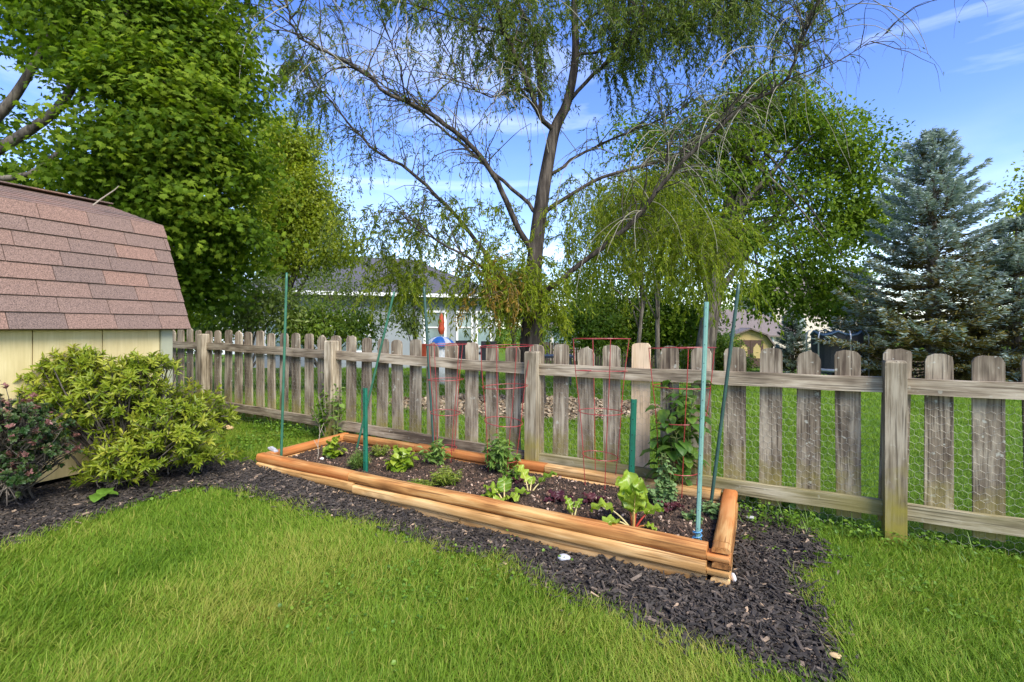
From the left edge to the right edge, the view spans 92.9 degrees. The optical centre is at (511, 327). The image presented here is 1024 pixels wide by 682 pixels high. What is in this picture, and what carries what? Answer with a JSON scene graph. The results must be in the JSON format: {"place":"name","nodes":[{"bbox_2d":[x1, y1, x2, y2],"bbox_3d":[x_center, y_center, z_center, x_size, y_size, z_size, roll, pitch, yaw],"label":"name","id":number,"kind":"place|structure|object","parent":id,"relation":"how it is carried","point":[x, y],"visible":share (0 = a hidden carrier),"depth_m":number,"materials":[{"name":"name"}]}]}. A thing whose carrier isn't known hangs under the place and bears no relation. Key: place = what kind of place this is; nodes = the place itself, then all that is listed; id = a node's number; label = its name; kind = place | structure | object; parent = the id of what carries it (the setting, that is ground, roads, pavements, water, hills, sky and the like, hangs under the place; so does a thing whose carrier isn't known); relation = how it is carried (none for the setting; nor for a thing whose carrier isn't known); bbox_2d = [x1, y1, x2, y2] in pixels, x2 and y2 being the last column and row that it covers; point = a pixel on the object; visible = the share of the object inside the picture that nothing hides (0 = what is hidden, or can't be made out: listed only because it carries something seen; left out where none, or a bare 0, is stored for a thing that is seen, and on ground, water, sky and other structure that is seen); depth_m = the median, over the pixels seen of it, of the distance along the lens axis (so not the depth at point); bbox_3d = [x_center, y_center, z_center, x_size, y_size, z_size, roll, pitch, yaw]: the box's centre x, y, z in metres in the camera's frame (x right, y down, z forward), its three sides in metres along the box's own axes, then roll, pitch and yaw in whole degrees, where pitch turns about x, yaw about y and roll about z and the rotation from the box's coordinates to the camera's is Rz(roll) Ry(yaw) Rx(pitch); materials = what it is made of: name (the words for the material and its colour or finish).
{"place":"outdoors","nodes":[
{"label":"outdoors","id":0,"kind":"place"},
{"bbox_2d":[0,463,847,680],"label":"mulch path","id":1,"kind":"structure","parent":0,"point":[43,483],"depth_m":2.23,"materials":[{"name":"wood"}]},
{"bbox_2d":[0,382,82,505],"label":"barberry bush","id":2,"kind":"object","parent":1,"relation":"on","point":[23,461],"visible":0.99,"depth_m":2.85,"materials":[{"name":"green plant"}]},
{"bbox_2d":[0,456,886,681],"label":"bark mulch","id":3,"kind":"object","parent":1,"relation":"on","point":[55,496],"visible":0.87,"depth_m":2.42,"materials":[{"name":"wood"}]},
{"bbox_2d":[87,487,117,503],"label":"hosta plant","id":4,"kind":"object","parent":3,"relation":"on","point":[101,493],"visible":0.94,"depth_m":3.10,"materials":[{"name":"green plant"}]},
{"bbox_2d":[11,343,244,489],"bbox_3d":[-2.764,0.614,3.517,1.502,1.021,0.999,0,0,0],"label":"azalea bush","id":5,"kind":"object","parent":3,"relation":"on","point":[136,433],"visible":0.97,"depth_m":3.35,"materials":[{"name":"green plant"}]},
{"bbox_2d":[557,554,570,560],"bbox_3d":[0.266,1.174,2.480,0.068,0.036,0.048,0,0,0],"label":"stone","id":6,"kind":"object","parent":3,"relation":"on","point":[565,556],"visible":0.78,"depth_m":2.46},
{"bbox_2d":[730,573,735,581],"bbox_3d":[1.034,1.169,2.274,0.022,0.040,0.044,0,0,0],"label":"pebble","id":7,"kind":"object","parent":3,"relation":"on","point":[733,577],"visible":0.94,"depth_m":2.26,"materials":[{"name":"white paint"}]},
{"bbox_2d":[829,652,841,658],"bbox_3d":[1.162,1.179,1.748,0.042,0.012,0.034,0,0,0],"label":"wood chip","id":8,"kind":"object","parent":3,"relation":"on","point":[836,655],"visible":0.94,"depth_m":1.75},
{"bbox_2d":[256,432,737,586],"bbox_3d":[-0.329,1.118,3.483,3.555,0.195,0.957,0,0,29],"label":"raised bed","id":9,"kind":"object","parent":1,"relation":"on","point":[668,554],"visible":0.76,"depth_m":2.83,"materials":[{"name":"brown wood"}]},
{"bbox_2d":[288,441,719,548],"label":"soil","id":10,"kind":"structure","parent":9,"relation":"in","point":[621,507],"depth_m":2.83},
{"bbox_2d":[280,273,287,455],"bbox_3d":[-1.852,0.347,3.946,0.086,1.580,0.021,0,0,27],"label":"garden stake","id":11,"kind":"object","parent":10,"relation":"in","point":[283,366],"visible":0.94,"depth_m":3.94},
{"bbox_2d":[322,435,347,458],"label":"basil plant","id":12,"kind":"object","parent":10,"relation":"on","point":[330,450],"visible":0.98,"depth_m":4.08,"materials":[{"name":"green plant"}]},
{"bbox_2d":[346,449,371,469],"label":"dill plant","id":13,"kind":"object","parent":10,"relation":"on","point":[356,462],"visible":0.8,"depth_m":3.72,"materials":[{"name":"green plant"}]},
{"bbox_2d":[363,388,367,471],"bbox_3d":[-1.112,0.797,3.676,0.050,0.680,0.017,0,0,29],"label":"garden stake","id":14,"kind":"object","parent":10,"relation":"in","point":[365,429],"visible":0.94,"depth_m":3.67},
{"bbox_2d":[356,291,394,447],"bbox_3d":[-1.238,0.408,4.386,0.390,1.460,0.021,0,0,11],"label":"garden stake","id":15,"kind":"object","parent":10,"relation":"in","point":[377,361],"visible":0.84,"depth_m":4.37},
{"bbox_2d":[370,445,390,456],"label":"oregano plant","id":16,"kind":"object","parent":10,"relation":"on","point":[377,453],"visible":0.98,"depth_m":4.10,"materials":[{"name":"green plant"}]},
{"bbox_2d":[383,444,418,471],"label":"basil plant","id":17,"kind":"object","parent":10,"relation":"on","point":[399,460],"visible":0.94,"depth_m":3.66,"materials":[{"name":"green plant"}]},
{"bbox_2d":[407,478,438,485],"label":"savory plant","id":18,"kind":"object","parent":10,"relation":"on","point":[423,482],"visible":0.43,"depth_m":3.30,"materials":[{"name":"green plant"}]},
{"bbox_2d":[423,286,435,453],"bbox_3d":[-0.677,0.400,4.000,0.110,1.475,0.024,0,0,0],"label":"garden stake","id":19,"kind":"object","parent":10,"relation":"in","point":[427,350],"visible":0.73,"depth_m":3.99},
{"bbox_2d":[417,436,452,465],"bbox_3d":[-0.604,0.981,3.866,0.283,0.246,0.244,0,0,0],"label":"tomato plant","id":20,"kind":"object","parent":10,"relation":"on","point":[440,454],"visible":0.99,"depth_m":3.82,"materials":[{"name":"green plant"}]},
{"bbox_2d":[426,343,466,458],"bbox_3d":[-0.532,0.634,3.950,0.341,1.005,0.341,0,0,0],"label":"tomato cage","id":21,"kind":"object","parent":10,"relation":"in","point":[434,345],"visible":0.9,"depth_m":3.89,"materials":[{"name":"red metal"}]},
{"bbox_2d":[430,465,462,486],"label":"parsley plant","id":22,"kind":"object","parent":10,"relation":"on","point":[444,477],"visible":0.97,"depth_m":3.35,"materials":[{"name":"green plant"}]},
{"bbox_2d":[481,428,521,472],"bbox_3d":[-0.091,0.931,3.672,0.305,0.346,0.318,0,0,22],"label":"tomato plant","id":23,"kind":"object","parent":10,"relation":"on","point":[497,453],"visible":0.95,"depth_m":3.60,"materials":[{"name":"green plant"}]},
{"bbox_2d":[481,475,529,500],"bbox_3d":[-0.040,1.033,3.032,0.316,0.154,0.241,0,0,0],"label":"swiss chard","id":24,"kind":"object","parent":10,"relation":"on","point":[504,483],"visible":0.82,"depth_m":3.08,"materials":[{"name":"green plant"}]},
{"bbox_2d":[479,344,532,470],"bbox_3d":[-0.043,0.633,3.680,0.412,1.005,0.412,0,0,0],"label":"tomato cage","id":25,"kind":"object","parent":10,"relation":"in","point":[496,347],"visible":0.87,"depth_m":3.63,"materials":[{"name":"red metal"}]},
{"bbox_2d":[498,465,520,482],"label":"tomato plant","id":26,"kind":"object","parent":10,"relation":"on","point":[514,472],"visible":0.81,"depth_m":3.46,"materials":[{"name":"green plant"}]},
{"bbox_2d":[511,477,523,483],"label":"beet plant","id":27,"kind":"object","parent":10,"relation":"on","point":[520,480],"visible":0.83,"depth_m":3.41,"materials":[{"name":"purple plant"}]},
{"bbox_2d":[516,464,556,490],"bbox_3d":[0.164,1.010,3.226,0.271,0.200,0.107,0,0,0],"label":"swiss chard","id":28,"kind":"object","parent":10,"relation":"on","point":[525,476],"visible":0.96,"depth_m":3.23,"materials":[{"name":"green plant"}]},
{"bbox_2d":[543,489,574,501],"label":"beet plant","id":29,"kind":"object","parent":10,"relation":"on","point":[558,496],"visible":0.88,"depth_m":3.04,"materials":[{"name":"purple plant"}]},
{"bbox_2d":[564,496,582,514],"bbox_3d":[0.360,1.045,2.804,0.110,0.126,0.100,0,0,0],"label":"swiss chard","id":30,"kind":"object","parent":10,"relation":"on","point":[569,502],"visible":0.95,"depth_m":2.82,"materials":[{"name":"green plant"}]},
{"bbox_2d":[581,492,605,502],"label":"beet plant","id":31,"kind":"object","parent":10,"relation":"on","point":[591,496],"visible":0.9,"depth_m":3.04,"materials":[{"name":"purple plant"}]},
{"bbox_2d":[572,338,630,489],"bbox_3d":[0.625,0.604,3.401,0.407,1.068,0.409,0,0,0],"label":"tomato cage","id":32,"kind":"object","parent":10,"relation":"in","point":[594,408],"visible":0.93,"depth_m":3.37,"materials":[{"name":"red metal"}]},
{"bbox_2d":[590,469,663,530],"bbox_3d":[0.643,0.952,2.644,0.413,0.318,0.213,0,0,-15],"label":"swiss chard","id":33,"kind":"object","parent":10,"relation":"on","point":[632,495],"visible":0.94,"depth_m":2.64,"materials":[{"name":"green plant"}]},
{"bbox_2d":[628,399,636,472],"bbox_3d":[0.794,0.806,3.216,0.060,0.662,0.024,0,0,29],"label":"garden stake","id":34,"kind":"object","parent":10,"relation":"in","point":[633,415],"visible":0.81,"depth_m":3.21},
{"bbox_2d":[646,479,677,507],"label":"pea plant","id":35,"kind":"object","parent":10,"relation":"on","point":[658,493],"visible":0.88,"depth_m":2.97,"materials":[{"name":"green plant"}]},
{"bbox_2d":[656,451,675,490],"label":"pea plant","id":36,"kind":"object","parent":10,"relation":"on","point":[664,477],"visible":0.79,"depth_m":3.02,"materials":[{"name":"green plant"}]},
{"bbox_2d":[657,498,683,512],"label":"beet plant","id":37,"kind":"object","parent":10,"relation":"on","point":[674,504],"visible":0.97,"depth_m":2.90,"materials":[{"name":"purple plant"}]},
{"bbox_2d":[648,347,716,497],"bbox_3d":[1.111,0.628,3.180,0.419,1.016,0.418,0,0,0],"label":"tomato cage","id":38,"kind":"object","parent":10,"relation":"in","point":[688,348],"visible":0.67,"depth_m":3.08,"materials":[{"name":"red metal"}]},
{"bbox_2d":[639,366,716,487],"bbox_3d":[1.116,0.682,3.182,0.440,0.834,0.427,0,0,-38],"label":"bean vine","id":39,"kind":"object","parent":38,"relation":"attached to","point":[676,446],"visible":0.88,"depth_m":3.15,"materials":[{"name":"green plant"}]},
{"bbox_2d":[681,509,703,523],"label":"lettuce seedling","id":40,"kind":"object","parent":10,"relation":"on","point":[690,515],"visible":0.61,"depth_m":2.75,"materials":[{"name":"green plant"}]},
{"bbox_2d":[692,302,708,539],"bbox_3d":[0.947,0.504,2.463,0.089,1.266,0.063,0,0,0],"label":"garden stake","id":41,"kind":"object","parent":10,"relation":"in","point":[697,531],"visible":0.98,"depth_m":2.45,"materials":[{"name":"metal"}]},
{"bbox_2d":[701,499,719,519],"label":"lettuce seedling","id":42,"kind":"object","parent":10,"relation":"on","point":[713,509],"visible":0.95,"depth_m":2.83,"materials":[{"name":"green plant"}]},
{"bbox_2d":[709,284,739,504],"bbox_3d":[1.288,0.437,2.956,0.179,1.401,0.021,0,0,19],"label":"garden stake","id":43,"kind":"object","parent":10,"relation":"in","point":[725,392],"visible":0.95,"depth_m":2.95,"materials":[{"name":"metal"}]},
{"bbox_2d":[0,329,1023,681],"bbox_3d":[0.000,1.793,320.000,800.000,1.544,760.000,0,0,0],"label":"ground","id":44,"kind":"structure","parent":0,"point":[864,473],"depth_m":3.27,"materials":[{"name":"plant"}]},
{"bbox_2d":[0,181,190,483],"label":"garden shed","id":45,"kind":"structure","parent":44,"relation":"on","point":[83,271],"depth_m":3.62,"materials":[{"name":"yellow"}]},
{"bbox_2d":[93,186,118,204],"bbox_3d":[-3.403,-1.104,4.082,0.199,0.175,0.025,0,0,-10],"label":"stick","id":46,"kind":"object","parent":45,"relation":"on","point":[100,199],"visible":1,"depth_m":4.08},
{"bbox_2d":[0,0,330,327],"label":"maple tree","id":47,"kind":"object","parent":44,"relation":"on","point":[160,139],"visible":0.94,"depth_m":5.89,"materials":[{"name":"green plant"}]},
{"bbox_2d":[175,271,246,364],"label":"background tree","id":48,"kind":"object","parent":44,"relation":"on","point":[185,335],"visible":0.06,"depth_m":17.57,"materials":[{"name":"green plant"}]},
{"bbox_2d":[186,279,246,353],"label":"house","id":49,"kind":"structure","parent":44,"relation":"on","point":[224,342],"depth_m":34.25,"materials":[{"name":"white paint"}]},
{"bbox_2d":[184,262,338,391],"bbox_3d":[-4.646,0.004,8.480,2.320,2.628,2.318,0,0,31],"label":"shrub","id":50,"kind":"object","parent":44,"relation":"on","point":[239,320],"visible":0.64,"depth_m":8.45,"materials":[{"name":"green plant"}]},
{"bbox_2d":[246,417,344,438],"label":"weeds","id":51,"kind":"object","parent":44,"relation":"on","point":[272,427],"visible":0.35,"depth_m":5.16,"materials":[{"name":"green plant"}]},
{"bbox_2d":[222,92,375,376],"bbox_3d":[-6.081,-2.292,13.120,5.250,7.511,3.887,0,0,0],"label":"locust tree","id":52,"kind":"object","parent":44,"relation":"on","point":[309,227],"visible":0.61,"depth_m":12.54,"materials":[{"name":"green plant"}]},
{"bbox_2d":[309,369,344,435],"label":"sapling","id":53,"kind":"object","parent":44,"relation":"on","point":[321,411],"visible":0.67,"depth_m":4.83,"materials":[{"name":"green plant"}]},
{"bbox_2d":[261,292,400,366],"bbox_3d":[-3.399,0.341,9.309,2.523,2.056,1.851,0,0,-14],"label":"shrub","id":54,"kind":"object","parent":44,"relation":"on","point":[341,328],"visible":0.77,"depth_m":9.04,"materials":[{"name":"green plant"}]},
{"bbox_2d":[291,263,398,337],"bbox_3d":[-3.599,-0.020,10.534,2.412,2.895,2.036,0,0,0],"label":"shrub","id":55,"kind":"object","parent":44,"relation":"on","point":[341,290],"visible":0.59,"depth_m":10.45,"materials":[{"name":"green plant"}]},
{"bbox_2d":[251,257,496,368],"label":"house","id":56,"kind":"structure","parent":44,"relation":"on","point":[390,336],"depth_m":19.91,"materials":[{"name":"grey"}]},
{"bbox_2d":[265,321,304,354],"bbox_3d":[-8.435,0.350,18.110,1.500,1.300,0.060,0,0,-20],"label":"window","id":57,"kind":"structure","parent":56,"relation":"in","point":[276,344],"depth_m":18.00,"materials":[{"name":"glass"}]},
{"bbox_2d":[330,320,370,351],"bbox_3d":[-6.277,0.350,18.908,1.500,1.300,0.060,0,0,-20],"label":"window","id":58,"kind":"structure","parent":56,"relation":"in","point":[344,348],"depth_m":19.01,"materials":[{"name":"glass"}]},
{"bbox_2d":[423,310,445,343],"bbox_3d":[-3.178,0.075,20.054,0.950,1.550,0.060,0,0,-20],"label":"window","id":59,"kind":"structure","parent":56,"relation":"in","point":[433,329],"depth_m":20.05,"materials":[{"name":"glass"}]},
{"bbox_2d":[456,311,472,339],"bbox_3d":[-2.001,0.075,20.490,0.740,1.550,0.060,0,0,-20],"label":"window","id":60,"kind":"structure","parent":56,"relation":"in","point":[459,335],"depth_m":20.50,"materials":[{"name":"glass"}]},
{"bbox_2d":[475,311,491,345],"bbox_3d":[-1.203,0.075,20.785,0.740,1.550,0.060,0,0,-20],"label":"window","id":61,"kind":"structure","parent":56,"relation":"in","point":[482,336],"depth_m":20.76,"materials":[{"name":"glass"}]},
{"bbox_2d":[384,264,439,341],"bbox_3d":[-2.650,-0.137,12.927,1.677,3.345,1.369,0,0,28],"label":"shrub","id":62,"kind":"object","parent":44,"relation":"on","point":[406,325],"visible":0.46,"depth_m":12.88,"materials":[{"name":"green plant"}]},
{"bbox_2d":[422,344,425,355],"bbox_3d":[-2.444,0.956,13.500,0.340,1.000,0.300,0,0,0],"label":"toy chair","id":63,"kind":"object","parent":44,"relation":"on","point":[423,349],"visible":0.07,"depth_m":13.35,"materials":[{"name":"red plastic"}]},
{"bbox_2d":[429,336,453,384],"bbox_3d":[-1.768,0.815,12.000,0.720,1.190,0.720,0,0,0],"label":"patio umbrella","id":64,"kind":"object","parent":44,"relation":"on","point":[438,340],"visible":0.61,"depth_m":11.79,"materials":[{"name":"fabric"}]},
{"bbox_2d":[438,312,444,335],"bbox_3d":[-2.252,0.524,15.500,0.208,2.049,0.208,0,0,0],"label":"patio umbrella","id":65,"kind":"object","parent":44,"relation":"on","point":[441,328],"visible":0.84,"depth_m":15.44,"materials":[{"name":"fabric"}]},
{"bbox_2d":[456,340,472,358],"bbox_3d":[-1.420,0.947,14.200,0.500,1.120,0.500,0,0,0],"label":"patio chair","id":66,"kind":"object","parent":44,"relation":"on","point":[461,351],"visible":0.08,"depth_m":14.41,"materials":[{"name":"metal"}]},
{"bbox_2d":[480,341,496,379],"bbox_3d":[-0.677,0.970,14.300,0.500,1.120,0.500,0,0,0],"label":"patio chair","id":67,"kind":"object","parent":44,"relation":"on","point":[483,352],"visible":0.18,"depth_m":14.51,"materials":[{"name":"metal"}]},
{"bbox_2d":[0,420,1023,681],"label":"lawn grass","id":68,"kind":"structure","parent":44,"relation":"on","point":[890,652],"depth_m":1.99,"materials":[{"name":"plant"}]},
{"bbox_2d":[145,486,278,504],"bbox_3d":[-1.992,1.133,3.276,0.911,0.076,0.302,0,0,0],"label":"clover","id":69,"kind":"object","parent":68,"relation":"on","point":[187,491],"visible":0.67,"depth_m":3.27,"materials":[{"name":"green plant"}]},
{"bbox_2d":[177,424,318,467],"bbox_3d":[-2.519,1.088,4.657,0.985,0.124,1.865,0,0,25],"label":"clover","id":70,"kind":"object","parent":68,"relation":"on","point":[292,433],"visible":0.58,"depth_m":4.81,"materials":[{"name":"green plant"}]},
{"bbox_2d":[268,446,277,451],"bbox_3d":[-1.983,1.011,4.036,0.092,0.038,0.035,0,0,29],"label":"stone","id":71,"kind":"object","parent":68,"relation":"on","point":[272,449],"visible":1,"depth_m":4.02,"materials":[{"name":"white stone"}]},
{"bbox_2d":[267,529,572,680],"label":"clover","id":72,"kind":"object","parent":68,"relation":"on","point":[392,621],"visible":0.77,"depth_m":2.15,"materials":[{"name":"green plant"}]},
{"bbox_2d":[737,498,1023,568],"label":"weeds","id":73,"kind":"object","parent":68,"relation":"on","point":[854,531],"visible":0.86,"depth_m":2.71,"materials":[{"name":"green plant"}]},
{"bbox_2d":[767,544,1023,632],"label":"clover","id":74,"kind":"object","parent":68,"relation":"on","point":[927,609],"visible":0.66,"depth_m":2.18,"materials":[{"name":"green plant"}]},
{"bbox_2d":[479,257,556,345],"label":"background tree","id":75,"kind":"object","parent":44,"relation":"on","point":[513,267],"visible":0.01,"depth_m":25.72,"materials":[{"name":"green plant"}]},
{"bbox_2d":[388,393,659,420],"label":"leaf litter","id":76,"kind":"object","parent":44,"relation":"on","point":[549,403],"visible":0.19,"depth_m":7.71,"materials":[{"name":"plant"}]},
{"bbox_2d":[544,354,573,386],"bbox_3d":[1.092,1.103,12.500,0.900,0.784,0.800,0,0,0],"label":"patio table","id":77,"kind":"object","parent":44,"relation":"on","point":[570,362],"visible":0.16,"depth_m":12.15,"materials":[{"name":"metal"}]},
{"bbox_2d":[542,321,580,360],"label":"house","id":78,"kind":"structure","parent":44,"relation":"on","point":[551,339],"depth_m":35.94,"materials":[{"name":"white paint"}]},
{"bbox_2d":[552,331,565,348],"bbox_3d":[3.524,0.900,35.955,1.100,1.400,0.090,0,0,0],"label":"window","id":79,"kind":"structure","parent":78,"relation":"in","point":[558,339],"depth_m":35.91,"materials":[{"name":"glass"}]},
{"bbox_2d":[199,0,987,403],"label":"willow tree","id":80,"kind":"object","parent":44,"relation":"on","point":[503,294],"visible":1,"depth_m":8.14,"materials":[{"name":"green plant"}]},
{"bbox_2d":[173,328,1023,556],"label":"picket fence","id":81,"kind":"object","parent":44,"relation":"on","point":[987,389],"visible":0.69,"depth_m":3.19,"materials":[{"name":"grey wood"}]},
{"bbox_2d":[327,387,344,434],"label":"bindweed","id":82,"kind":"object","parent":81,"relation":"attached to","point":[334,412],"visible":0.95,"depth_m":4.72,"materials":[{"name":"green plant"}]},
{"bbox_2d":[543,255,662,362],"bbox_3d":[3.448,-0.745,21.822,5.738,5.562,5.694,0,0,0],"label":"background tree","id":83,"kind":"object","parent":44,"relation":"on","point":[583,329],"visible":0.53,"depth_m":21.03,"materials":[{"name":"green plant"}]},
{"bbox_2d":[543,342,691,367],"bbox_3d":[6.778,1.549,27.047,10.234,1.487,0.115,0,0,0],"label":"board fence","id":84,"kind":"object","parent":44,"relation":"on","point":[550,360],"visible":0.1,"depth_m":26.99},
{"bbox_2d":[577,264,693,367],"bbox_3d":[5.292,-0.806,22.931,6.392,5.835,5.656,0,0,0],"label":"background tree","id":85,"kind":"object","parent":44,"relation":"on","point":[629,355],"visible":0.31,"depth_m":21.71,"materials":[{"name":"green plant"}]},
{"bbox_2d":[546,150,726,385],"bbox_3d":[3.079,-1.520,12.580,5.325,6.332,3.477,0,0,0],"label":"weeping tree","id":86,"kind":"object","parent":44,"relation":"on","point":[583,281],"visible":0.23,"depth_m":12.35,"materials":[{"name":"green plant"}]},
{"bbox_2d":[557,160,723,368],"bbox_3d":[4.557,-1.974,16.995,5.915,7.805,4.045,0,0,13],"label":"shade tree","id":87,"kind":"object","parent":44,"relation":"on","point":[656,314],"visible":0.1,"depth_m":18.06,"materials":[{"name":"green plant"}]},
{"bbox_2d":[615,275,739,361],"bbox_3d":[7.375,-0.362,21.979,5.329,5.007,4.722,0,0,28],"label":"background tree","id":88,"kind":"object","parent":44,"relation":"on","point":[689,332],"visible":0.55,"depth_m":21.07,"materials":[{"name":"green plant"}]},
{"bbox_2d":[679,324,759,370],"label":"background tree","id":89,"kind":"object","parent":44,"relation":"on","point":[719,362],"visible":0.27,"depth_m":25.31,"materials":[{"name":"green plant"}]},
{"bbox_2d":[678,310,802,357],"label":"house","id":90,"kind":"structure","parent":44,"relation":"on","point":[764,327],"depth_m":41.32,"materials":[{"name":"white paint"}]},
{"bbox_2d":[727,328,774,367],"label":"barn shed","id":91,"kind":"structure","parent":44,"relation":"on","point":[751,336],"depth_m":28.90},
{"bbox_2d":[737,340,749,364],"bbox_3d":[13.837,1.580,29.056,0.700,1.650,0.059,0,0,14],"label":"door","id":92,"kind":"structure","parent":91,"relation":"in","point":[747,342],"depth_m":28.99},
{"bbox_2d":[750,340,762,367],"bbox_3d":[14.535,1.580,28.878,0.700,1.650,0.059,0,0,14],"label":"door","id":93,"kind":"structure","parent":91,"relation":"in","point":[754,344],"depth_m":28.86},
{"bbox_2d":[590,45,928,370],"bbox_3d":[9.516,-4.187,19.013,13.242,12.524,6.191,0,0,0],"label":"shade tree","id":94,"kind":"object","parent":44,"relation":"on","point":[854,216],"visible":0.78,"depth_m":18.32,"materials":[{"name":"green plant"}]},
{"bbox_2d":[496,296,1023,349],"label":"treeline","id":95,"kind":"object","parent":44,"relation":"on","point":[500,340],"visible":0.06,"depth_m":59.17,"materials":[{"name":"green plant"}]},
{"bbox_2d":[740,496,808,512],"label":"weeds","id":96,"kind":"object","parent":44,"relation":"on","point":[752,500],"visible":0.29,"depth_m":3.22,"materials":[{"name":"green plant"}]},
{"bbox_2d":[774,306,810,372],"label":"spruce tree","id":97,"kind":"object","parent":44,"relation":"on","point":[791,350],"visible":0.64,"depth_m":22.75,"materials":[{"name":"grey plant"}]},
{"bbox_2d":[740,280,866,349],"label":"house","id":98,"kind":"structure","parent":44,"relation":"on","point":[807,328],"depth_m":52.00,"materials":[{"name":"white paint"}]},
{"bbox_2d":[806,330,869,375],"bbox_3d":[10.611,0.957,15.900,1.616,1.761,1.727,0,0,0],"label":"trampoline","id":99,"kind":"object","parent":44,"relation":"on","point":[826,353],"visible":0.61,"depth_m":15.43,"materials":[{"name":"metal"}]},
{"bbox_2d":[815,267,916,375],"bbox_3d":[13.310,-0.136,18.349,3.194,4.459,3.311,0,0,14],"label":"spruce tree","id":100,"kind":"object","parent":44,"relation":"on","point":[876,341],"visible":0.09,"depth_m":18.17,"materials":[{"name":"green plant"}]},
{"bbox_2d":[811,125,1023,381],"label":"spruce tree","id":101,"kind":"object","parent":44,"relation":"on","point":[935,330],"visible":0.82,"depth_m":13.91,"materials":[{"name":"grey plant"}]},
{"bbox_2d":[831,350,1006,377],"bbox_3d":[18.067,1.471,17.367,11.884,1.311,0.115,0,0,13],"label":"board fence","id":102,"kind":"object","parent":44,"relation":"on","point":[832,373],"depth_m":18.02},
{"bbox_2d":[931,213,1023,381],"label":"spruce tree","id":103,"kind":"object","parent":44,"relation":"on","point":[1017,286],"visible":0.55,"depth_m":13.26,"materials":[{"name":"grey plant"}]},
{"bbox_2d":[977,151,1023,290],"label":"background tree","id":104,"kind":"object","parent":44,"relation":"on","point":[1016,209],"visible":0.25,"depth_m":17.70,"materials":[{"name":"green plant"}]},
{"bbox_2d":[0,0,1023,328],"label":"sky","id":105,"kind":"structure","parent":0,"point":[981,95],"materials":[{"name":"blue"}]},
{"bbox_2d":[212,366,1023,556],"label":"meadow grass","id":106,"kind":"structure","parent":0,"point":[964,408],"depth_m":5.80,"materials":[{"name":"plant"}]}
]}

